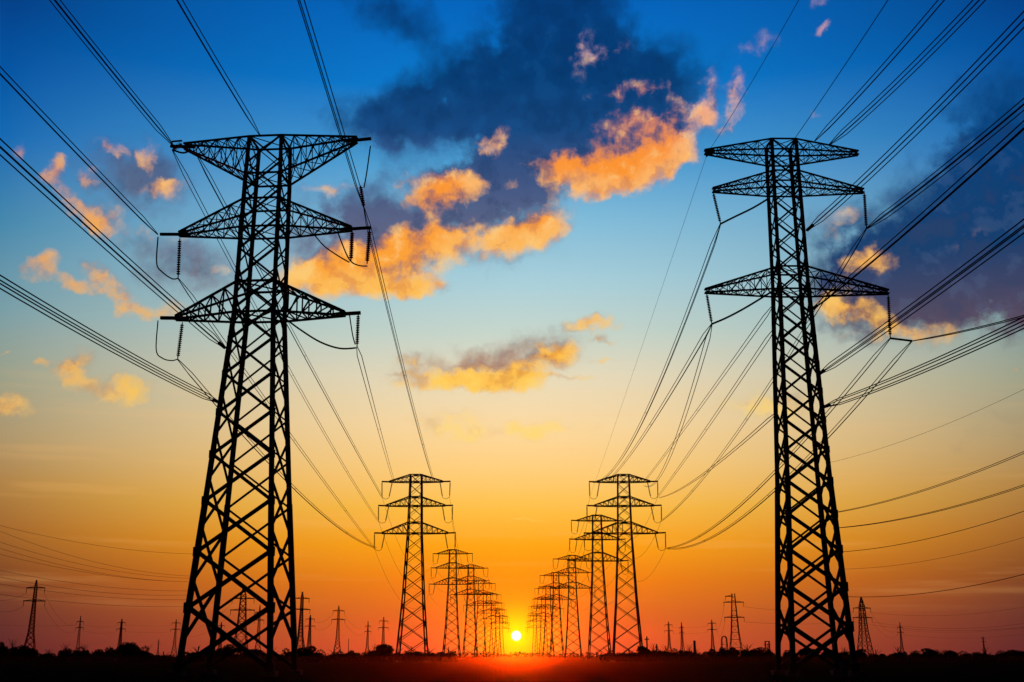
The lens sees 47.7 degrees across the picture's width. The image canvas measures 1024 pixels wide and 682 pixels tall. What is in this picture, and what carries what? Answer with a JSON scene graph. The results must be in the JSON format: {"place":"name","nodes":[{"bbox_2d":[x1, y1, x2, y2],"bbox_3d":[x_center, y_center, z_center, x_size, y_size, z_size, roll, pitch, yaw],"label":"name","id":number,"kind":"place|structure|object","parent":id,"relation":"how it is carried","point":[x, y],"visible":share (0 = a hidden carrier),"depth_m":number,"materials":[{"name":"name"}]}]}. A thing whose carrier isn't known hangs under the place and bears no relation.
{"place":"outdoors","nodes":[
{"label":"outdoors","id":0,"kind":"place"},
{"bbox_2d":[0,656,1023,681],"bbox_3d":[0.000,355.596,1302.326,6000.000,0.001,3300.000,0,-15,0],"label":"field ground","id":1,"kind":"structure","parent":0,"point":[524,669],"depth_m":127.70,"materials":[{"name":"soil"}]},
{"bbox_2d":[2,638,17,660],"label":"bush","id":2,"kind":"object","parent":1,"relation":"on","point":[10,651],"visible":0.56,"depth_m":350.30,"materials":[{"name":"black plant"}]},
{"bbox_2d":[14,645,28,661],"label":"tree","id":3,"kind":"object","parent":1,"relation":"on","point":[20,650],"visible":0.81,"depth_m":337.57,"materials":[{"name":"black plant"}]},
{"bbox_2d":[25,648,38,661],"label":"tree","id":4,"kind":"object","parent":1,"relation":"on","point":[32,653],"visible":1,"depth_m":305.61,"materials":[{"name":"black plant"}]},
{"bbox_2d":[22,580,45,657],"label":"lattice pylon","id":5,"kind":"object","parent":1,"relation":"on","point":[34,601],"visible":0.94,"depth_m":603.43,"materials":[{"name":"metal"}]},
{"bbox_2d":[37,649,56,661],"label":"bush","id":6,"kind":"object","parent":1,"relation":"on","point":[50,655],"visible":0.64,"depth_m":333.04,"materials":[{"name":"black plant"}]},
{"bbox_2d":[56,644,73,661],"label":"bush","id":7,"kind":"object","parent":1,"relation":"on","point":[65,656],"visible":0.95,"depth_m":303.07,"materials":[{"name":"black plant"}]},
{"bbox_2d":[75,616,83,649],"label":"lattice pylon","id":8,"kind":"object","parent":1,"relation":"on","point":[79,627],"visible":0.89,"depth_m":1090.15,"materials":[{"name":"metal"}]},
{"bbox_2d":[75,644,91,661],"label":"bush","id":9,"kind":"object","parent":1,"relation":"on","point":[84,652],"visible":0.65,"depth_m":335.39,"materials":[{"name":"black plant"}]},
{"bbox_2d":[103,646,126,660],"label":"tree","id":10,"kind":"object","parent":1,"relation":"on","point":[110,652],"visible":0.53,"depth_m":354.08,"materials":[{"name":"black plant"}]},
{"bbox_2d":[116,619,125,646],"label":"lattice pylon","id":11,"kind":"object","parent":1,"relation":"on","point":[120,635],"visible":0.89,"depth_m":1245.68,"materials":[{"name":"metal"}]},
{"bbox_2d":[116,642,140,661],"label":"tree","id":12,"kind":"object","parent":1,"relation":"on","point":[122,649],"visible":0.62,"depth_m":299.30,"materials":[{"name":"black plant"}]},
{"bbox_2d":[128,646,150,662],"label":"tree","id":13,"kind":"object","parent":1,"relation":"on","point":[135,656],"visible":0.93,"depth_m":290.29,"materials":[{"name":"black plant"}]},
{"bbox_2d":[140,644,154,662],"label":"bush","id":14,"kind":"object","parent":1,"relation":"on","point":[151,659],"visible":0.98,"depth_m":290.48,"materials":[{"name":"black plant"}]},
{"bbox_2d":[153,651,174,661],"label":"bush","id":15,"kind":"object","parent":1,"relation":"on","point":[163,658],"visible":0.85,"depth_m":322.81,"materials":[{"name":"black plant"}]},
{"bbox_2d":[170,619,180,655],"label":"lattice pylon","id":16,"kind":"object","parent":1,"relation":"on","point":[175,629],"visible":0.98,"depth_m":1259.39,"materials":[{"name":"metal"}]},
{"bbox_2d":[183,646,207,661],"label":"bush","id":17,"kind":"object","parent":1,"relation":"on","point":[200,659],"visible":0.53,"depth_m":304.01,"materials":[{"name":"black plant"}]},
{"bbox_2d":[218,644,248,660],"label":"tree","id":18,"kind":"object","parent":1,"relation":"on","point":[228,648],"visible":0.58,"depth_m":366.71,"materials":[{"name":"black plant"}]},
{"bbox_2d":[230,589,254,655],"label":"lattice pylon","id":19,"kind":"object","parent":1,"relation":"on","point":[242,611],"visible":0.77,"depth_m":666.66,"materials":[{"name":"metal"}]},
{"bbox_2d":[155,134,371,675],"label":"lattice pylon","id":20,"kind":"object","parent":1,"relation":"on","point":[212,626],"visible":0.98,"depth_m":110.17,"materials":[{"name":"metal"}]},
{"bbox_2d":[0,66,157,234],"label":"power line","id":21,"kind":"object","parent":20,"relation":"attached to","point":[25,100],"visible":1,"depth_m":91.13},
{"bbox_2d":[0,275,216,401],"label":"power line","id":22,"kind":"object","parent":20,"relation":"attached to","point":[97,337],"visible":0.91,"depth_m":75.95,"materials":[{"name":"metal"}]},
{"bbox_2d":[49,0,173,145],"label":"power line","id":23,"kind":"object","parent":20,"relation":"attached to","point":[110,69],"visible":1,"depth_m":97.51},
{"bbox_2d":[0,138,224,347],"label":"power line","id":24,"kind":"object","parent":20,"relation":"attached to","point":[66,207],"visible":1,"depth_m":76.22,"materials":[{"name":"metal"}]},
{"bbox_2d":[176,0,259,135],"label":"power line","id":25,"kind":"object","parent":20,"relation":"attached to","point":[257,131],"visible":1,"depth_m":97.28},
{"bbox_2d":[172,151,377,519],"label":"power line","id":26,"kind":"object","parent":20,"relation":"attached to","point":[259,312],"visible":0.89,"depth_m":154.46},
{"bbox_2d":[178,278,374,547],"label":"power line","id":27,"kind":"object","parent":20,"relation":"attached to","point":[263,399],"visible":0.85,"depth_m":152.97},
{"bbox_2d":[178,359,376,548],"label":"power line","id":28,"kind":"object","parent":20,"relation":"attached to","point":[268,459],"visible":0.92,"depth_m":165.76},
{"bbox_2d":[195,152,381,495],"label":"power line","id":29,"kind":"object","parent":20,"relation":"attached to","point":[280,307],"visible":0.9,"depth_m":174.01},
{"bbox_2d":[297,0,364,207],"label":"power line","id":30,"kind":"object","parent":20,"relation":"attached to","point":[329,97],"visible":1,"depth_m":92.85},
{"bbox_2d":[356,346,394,481],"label":"power line","id":31,"kind":"object","parent":20,"relation":"attached to","point":[373,403],"visible":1,"depth_m":147.88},
{"bbox_2d":[363,208,432,478],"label":"power line","id":32,"kind":"object","parent":20,"relation":"attached to","point":[365,214],"visible":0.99,"depth_m":152.32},
{"bbox_2d":[296,592,309,647],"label":"lattice pylon","id":33,"kind":"object","parent":1,"relation":"on","point":[302,609],"visible":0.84,"depth_m":715.49,"materials":[{"name":"metal"}]},
{"bbox_2d":[298,646,315,661],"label":"tree","id":34,"kind":"object","parent":1,"relation":"on","point":[301,653],"visible":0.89,"depth_m":298.43,"materials":[{"name":"black plant"}]},
{"bbox_2d":[306,615,314,646],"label":"lattice pylon","id":35,"kind":"object","parent":1,"relation":"on","point":[309,633],"visible":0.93,"depth_m":1124.67,"materials":[{"name":"metal"}]},
{"bbox_2d":[305,649,326,661],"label":"tree","id":36,"kind":"object","parent":1,"relation":"on","point":[316,657],"visible":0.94,"depth_m":295.84,"materials":[{"name":"black plant"}]},
{"bbox_2d":[331,606,344,653],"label":"lattice pylon","id":37,"kind":"object","parent":1,"relation":"on","point":[338,622],"visible":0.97,"depth_m":917.60,"materials":[{"name":"metal"}]},
{"bbox_2d":[333,651,355,661],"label":"tree","id":38,"kind":"object","parent":1,"relation":"on","point":[345,657],"visible":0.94,"depth_m":310.17,"materials":[{"name":"black plant"}]},
{"bbox_2d":[368,645,380,660],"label":"bush","id":39,"kind":"object","parent":1,"relation":"on","point":[373,653],"visible":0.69,"depth_m":383.19,"materials":[{"name":"black plant"}]},
{"bbox_2d":[375,644,393,660],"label":"tree","id":40,"kind":"object","parent":1,"relation":"on","point":[383,650],"visible":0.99,"depth_m":363.84,"materials":[{"name":"black plant"}]},
{"bbox_2d":[403,647,421,660],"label":"bush","id":41,"kind":"object","parent":1,"relation":"on","point":[413,656],"visible":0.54,"depth_m":373.39,"materials":[{"name":"black plant"}]},
{"bbox_2d":[374,474,455,661],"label":"lattice pylon","id":42,"kind":"object","parent":1,"relation":"on","point":[407,549],"visible":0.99,"depth_m":324.48,"materials":[{"name":"metal"}]},
{"bbox_2d":[420,647,436,660],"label":"bush","id":43,"kind":"object","parent":1,"relation":"on","point":[433,655],"visible":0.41,"depth_m":374.86,"materials":[{"name":"black plant"}]},
{"bbox_2d":[436,646,459,661],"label":"bush","id":44,"kind":"object","parent":1,"relation":"on","point":[450,656],"visible":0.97,"depth_m":308.38,"materials":[{"name":"brown plant"}]},
{"bbox_2d":[429,549,475,658],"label":"lattice pylon","id":45,"kind":"object","parent":1,"relation":"on","point":[448,593],"visible":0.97,"depth_m":562.96,"materials":[{"name":"metal"}]},
{"bbox_2d":[450,564,490,658],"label":"lattice pylon","id":46,"kind":"object","parent":1,"relation":"on","point":[468,595],"visible":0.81,"depth_m":652.25,"materials":[{"name":"metal"}]},
{"bbox_2d":[463,581,497,657],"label":"lattice pylon","id":47,"kind":"object","parent":1,"relation":"on","point":[478,583],"visible":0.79,"depth_m":764.82,"materials":[{"name":"metal"}]},
{"bbox_2d":[475,592,501,657],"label":"lattice pylon","id":48,"kind":"object","parent":1,"relation":"on","point":[486,609],"visible":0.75,"depth_m":904.74,"materials":[{"name":"metal"}]},
{"bbox_2d":[482,601,504,656],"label":"lattice pylon","id":49,"kind":"object","parent":1,"relation":"on","point":[492,626],"visible":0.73,"depth_m":1049.36,"materials":[{"name":"metal"}]},
{"bbox_2d":[360,651,634,656],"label":"wood","id":50,"kind":"object","parent":1,"relation":"on","point":[510,655],"visible":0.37,"depth_m":1105.47,"materials":[{"name":"black plant"}]},
{"bbox_2d":[487,608,508,655],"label":"lattice pylon","id":51,"kind":"object","parent":1,"relation":"on","point":[499,623],"visible":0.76,"depth_m":1232.89,"materials":[{"name":"metal"}]},
{"bbox_2d":[0,652,1023,661],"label":"hedge","id":52,"kind":"object","parent":1,"relation":"on","point":[19,657],"visible":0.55,"depth_m":317.59,"materials":[{"name":"black plant"}]},
{"bbox_2d":[526,614,543,656],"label":"lattice pylon","id":53,"kind":"object","parent":1,"relation":"on","point":[534,630],"visible":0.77,"depth_m":1436.46,"materials":[{"name":"metal"}]},
{"bbox_2d":[529,604,549,649],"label":"lattice pylon","id":54,"kind":"object","parent":1,"relation":"on","point":[536,618],"visible":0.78,"depth_m":1186.79,"materials":[{"name":"metal"}]},
{"bbox_2d":[530,597,556,657],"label":"lattice pylon","id":55,"kind":"object","parent":1,"relation":"on","point":[541,616],"visible":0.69,"depth_m":981.85,"materials":[{"name":"metal"}]},
{"bbox_2d":[532,586,563,657],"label":"lattice pylon","id":56,"kind":"object","parent":1,"relation":"on","point":[545,607],"visible":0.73,"depth_m":837.32,"materials":[{"name":"metal"}]},
{"bbox_2d":[537,573,575,658],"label":"lattice pylon","id":57,"kind":"object","parent":1,"relation":"on","point":[559,611],"visible":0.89,"depth_m":687.43,"materials":[{"name":"metal"}]},
{"bbox_2d":[550,555,594,658],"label":"lattice pylon","id":58,"kind":"object","parent":1,"relation":"on","point":[576,598],"visible":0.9,"depth_m":583.94,"materials":[{"name":"metal"}]},
{"bbox_2d":[567,514,628,659],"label":"lattice pylon","id":59,"kind":"object","parent":1,"relation":"on","point":[602,561],"visible":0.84,"depth_m":432.61,"materials":[{"name":"metal"}]},
{"bbox_2d":[599,648,620,661],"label":"bush","id":60,"kind":"object","parent":1,"relation":"on","point":[607,658],"visible":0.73,"depth_m":324.01,"materials":[{"name":"black plant"}]},
{"bbox_2d":[584,474,665,661],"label":"lattice pylon","id":61,"kind":"object","parent":1,"relation":"on","point":[629,506],"visible":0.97,"depth_m":324.68,"materials":[{"name":"metal"}]},
{"bbox_2d":[617,650,639,661],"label":"bush","id":62,"kind":"object","parent":1,"relation":"on","point":[627,655],"visible":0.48,"depth_m":328.93,"materials":[{"name":"black plant"}]},
{"bbox_2d":[635,645,652,661],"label":"tree","id":63,"kind":"object","parent":1,"relation":"on","point":[640,656],"visible":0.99,"depth_m":302.24,"materials":[{"name":"black plant"}]},
{"bbox_2d":[655,644,672,660],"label":"bush","id":64,"kind":"object","parent":1,"relation":"on","point":[664,652],"visible":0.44,"depth_m":358.82,"materials":[{"name":"black plant"}]},
{"bbox_2d":[667,648,688,661],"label":"tree","id":65,"kind":"object","parent":1,"relation":"on","point":[679,656],"visible":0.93,"depth_m":314.55,"materials":[{"name":"black plant"}]},
{"bbox_2d":[684,644,696,661],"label":"bush","id":66,"kind":"object","parent":1,"relation":"on","point":[691,656],"visible":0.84,"depth_m":316.98,"materials":[{"name":"black plant"}]},
{"bbox_2d":[698,648,719,661],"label":"tree","id":67,"kind":"object","parent":1,"relation":"on","point":[709,653],"visible":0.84,"depth_m":323.43,"materials":[{"name":"black plant"}]},
{"bbox_2d":[716,647,732,661],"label":"tree","id":68,"kind":"object","parent":1,"relation":"on","point":[723,651],"visible":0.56,"depth_m":334.57,"materials":[{"name":"black plant"}]},
{"bbox_2d":[723,593,744,649],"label":"lattice pylon","id":69,"kind":"object","parent":1,"relation":"on","point":[737,617],"visible":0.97,"depth_m":736.63,"materials":[{"name":"metal"}]},
{"bbox_2d":[727,647,744,660],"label":"tree","id":70,"kind":"object","parent":1,"relation":"on","point":[733,651],"visible":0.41,"depth_m":369.59,"materials":[{"name":"black plant"}]},
{"bbox_2d":[740,643,755,660],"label":"bush","id":71,"kind":"object","parent":1,"relation":"on","point":[744,651],"visible":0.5,"depth_m":353.09,"materials":[{"name":"black plant"}]},
{"bbox_2d":[748,647,764,661],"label":"tree","id":72,"kind":"object","parent":1,"relation":"on","point":[753,653],"visible":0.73,"depth_m":309.96,"materials":[{"name":"black plant"}]},
{"bbox_2d":[759,644,774,662],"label":"bush","id":73,"kind":"object","parent":1,"relation":"on","point":[768,655],"visible":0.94,"depth_m":290.22,"materials":[{"name":"black plant"}]},
{"bbox_2d":[781,650,799,662],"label":"tree","id":74,"kind":"object","parent":1,"relation":"on","point":[786,655],"visible":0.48,"depth_m":293.16,"materials":[{"name":"black plant"}]},
{"bbox_2d":[704,137,911,675],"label":"lattice pylon","id":75,"kind":"object","parent":1,"relation":"on","point":[789,628],"visible":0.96,"depth_m":109.46,"materials":[{"name":"metal"}]},
{"bbox_2d":[591,158,705,492],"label":"power line","id":76,"kind":"object","parent":75,"relation":"attached to","point":[657,300],"visible":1,"depth_m":156.85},
{"bbox_2d":[595,224,720,482],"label":"power line","id":77,"kind":"object","parent":75,"relation":"attached to","point":[719,226],"visible":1,"depth_m":142.97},
{"bbox_2d":[609,324,711,478],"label":"power line","id":78,"kind":"object","parent":75,"relation":"attached to","point":[671,388],"visible":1,"depth_m":145.29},
{"bbox_2d":[643,325,711,486],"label":"power line","id":79,"kind":"object","parent":75,"relation":"attached to","point":[688,398],"visible":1,"depth_m":139.77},
{"bbox_2d":[646,307,770,479],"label":"power line","id":80,"kind":"object","parent":75,"relation":"attached to","point":[718,379],"visible":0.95,"depth_m":151.17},
{"bbox_2d":[658,331,771,495],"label":"power line","id":81,"kind":"object","parent":75,"relation":"attached to","point":[724,399],"visible":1,"depth_m":150.56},
{"bbox_2d":[659,415,773,497],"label":"power line","id":82,"kind":"object","parent":75,"relation":"attached to","point":[727,453],"visible":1,"depth_m":148.10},
{"bbox_2d":[708,0,798,151],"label":"power line","id":83,"kind":"object","parent":75,"relation":"attached to","point":[756,73],"visible":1,"depth_m":91.95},
{"bbox_2d":[661,229,866,521],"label":"power line","id":84,"kind":"object","parent":75,"relation":"attached to","point":[864,231],"visible":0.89,"depth_m":161.00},
{"bbox_2d":[668,338,889,548],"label":"power line","id":85,"kind":"object","parent":75,"relation":"attached to","point":[794,448],"visible":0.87,"depth_m":152.98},
{"bbox_2d":[671,342,911,549],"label":"power line","id":86,"kind":"object","parent":75,"relation":"attached to","point":[907,346],"visible":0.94,"depth_m":142.01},
{"bbox_2d":[795,0,887,137],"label":"power line","id":87,"kind":"object","parent":75,"relation":"attached to","point":[844,65],"visible":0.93,"depth_m":98.68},
{"bbox_2d":[814,0,944,140],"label":"power line","id":88,"kind":"object","parent":75,"relation":"attached to","point":[880,67],"visible":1,"depth_m":94.83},
{"bbox_2d":[829,0,985,143],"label":"power line","id":89,"kind":"object","parent":75,"relation":"attached to","point":[832,142],"visible":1,"depth_m":91.20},
{"bbox_2d":[809,11,1023,228],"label":"power line","id":90,"kind":"object","parent":75,"relation":"attached to","point":[1007,36],"visible":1,"depth_m":80.15,"materials":[{"name":"metal"}]},
{"bbox_2d":[816,120,1023,306],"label":"power line","id":91,"kind":"object","parent":75,"relation":"attached to","point":[946,197],"visible":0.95,"depth_m":79.23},
{"bbox_2d":[821,219,1023,372],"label":"power line","id":92,"kind":"object","parent":75,"relation":"attached to","point":[939,288],"visible":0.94,"depth_m":79.32,"materials":[{"name":"metal"}]},
{"bbox_2d":[825,316,1023,406],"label":"power line","id":93,"kind":"object","parent":75,"relation":"attached to","point":[934,361],"visible":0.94,"depth_m":79.34,"materials":[{"name":"metal"}]},
{"bbox_2d":[838,451,1023,511],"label":"power line","id":94,"kind":"object","parent":75,"relation":"attached to","point":[935,485],"visible":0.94,"depth_m":89.07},
{"bbox_2d":[839,485,1023,527],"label":"power line","id":95,"kind":"object","parent":75,"relation":"attached to","point":[936,510],"visible":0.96,"depth_m":88.59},
{"bbox_2d":[843,511,1023,551],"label":"power line","id":96,"kind":"object","parent":75,"relation":"attached to","point":[936,536],"visible":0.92,"depth_m":88.39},
{"bbox_2d":[848,574,1023,596],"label":"power line","id":97,"kind":"object","parent":75,"relation":"attached to","point":[946,590],"visible":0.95,"depth_m":86.24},
{"bbox_2d":[866,98,1023,228],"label":"power line","id":98,"kind":"object","parent":75,"relation":"attached to","point":[954,161],"visible":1,"depth_m":91.58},
{"bbox_2d":[912,315,1023,340],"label":"power line","id":99,"kind":"object","parent":75,"relation":"attached to","point":[971,328],"visible":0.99,"depth_m":96.00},
{"bbox_2d":[856,649,866,661],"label":"tree","id":100,"kind":"object","parent":1,"relation":"on","point":[859,651],"visible":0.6,"depth_m":337.88,"materials":[{"name":"black plant"}]},
{"bbox_2d":[853,597,873,655],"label":"lattice pylon","id":101,"kind":"object","parent":1,"relation":"on","point":[863,610],"visible":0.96,"depth_m":800.39,"materials":[{"name":"metal"}]},
{"bbox_2d":[866,650,886,662],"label":"bush","id":102,"kind":"object","parent":1,"relation":"on","point":[875,657],"visible":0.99,"depth_m":290.65,"materials":[{"name":"black plant"}]},
{"bbox_2d":[887,647,909,661],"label":"bush","id":103,"kind":"object","parent":1,"relation":"on","point":[897,653],"visible":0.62,"depth_m":334.23,"materials":[{"name":"black plant"}]},
{"bbox_2d":[920,648,938,661],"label":"tree","id":104,"kind":"object","parent":1,"relation":"on","point":[928,654],"visible":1,"depth_m":307.73,"materials":[{"name":"black plant"}]},
{"bbox_2d":[942,650,958,662],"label":"tree","id":105,"kind":"object","parent":1,"relation":"on","point":[951,655],"visible":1,"depth_m":291.30,"materials":[{"name":"black plant"}]},
{"bbox_2d":[958,651,980,660],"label":"tree","id":106,"kind":"object","parent":1,"relation":"on","point":[967,654],"visible":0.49,"depth_m":383.80,"materials":[{"name":"black plant"}]},
{"bbox_2d":[974,648,998,662],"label":"bush","id":107,"kind":"object","parent":1,"relation":"on","point":[984,657],"visible":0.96,"depth_m":290.15,"materials":[{"name":"black plant"}]},
{"bbox_2d":[995,650,1014,660],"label":"tree","id":108,"kind":"object","parent":1,"relation":"on","point":[1002,653],"visible":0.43,"depth_m":361.45,"materials":[{"name":"black plant"}]},
{"bbox_2d":[1006,649,1023,658],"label":"tree","id":109,"kind":"object","parent":1,"relation":"on","point":[1017,654],"visible":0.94,"depth_m":346.13,"materials":[{"name":"black plant"}]},
{"bbox_2d":[0,0,1023,655],"label":"sky","id":110,"kind":"structure","parent":0,"point":[535,166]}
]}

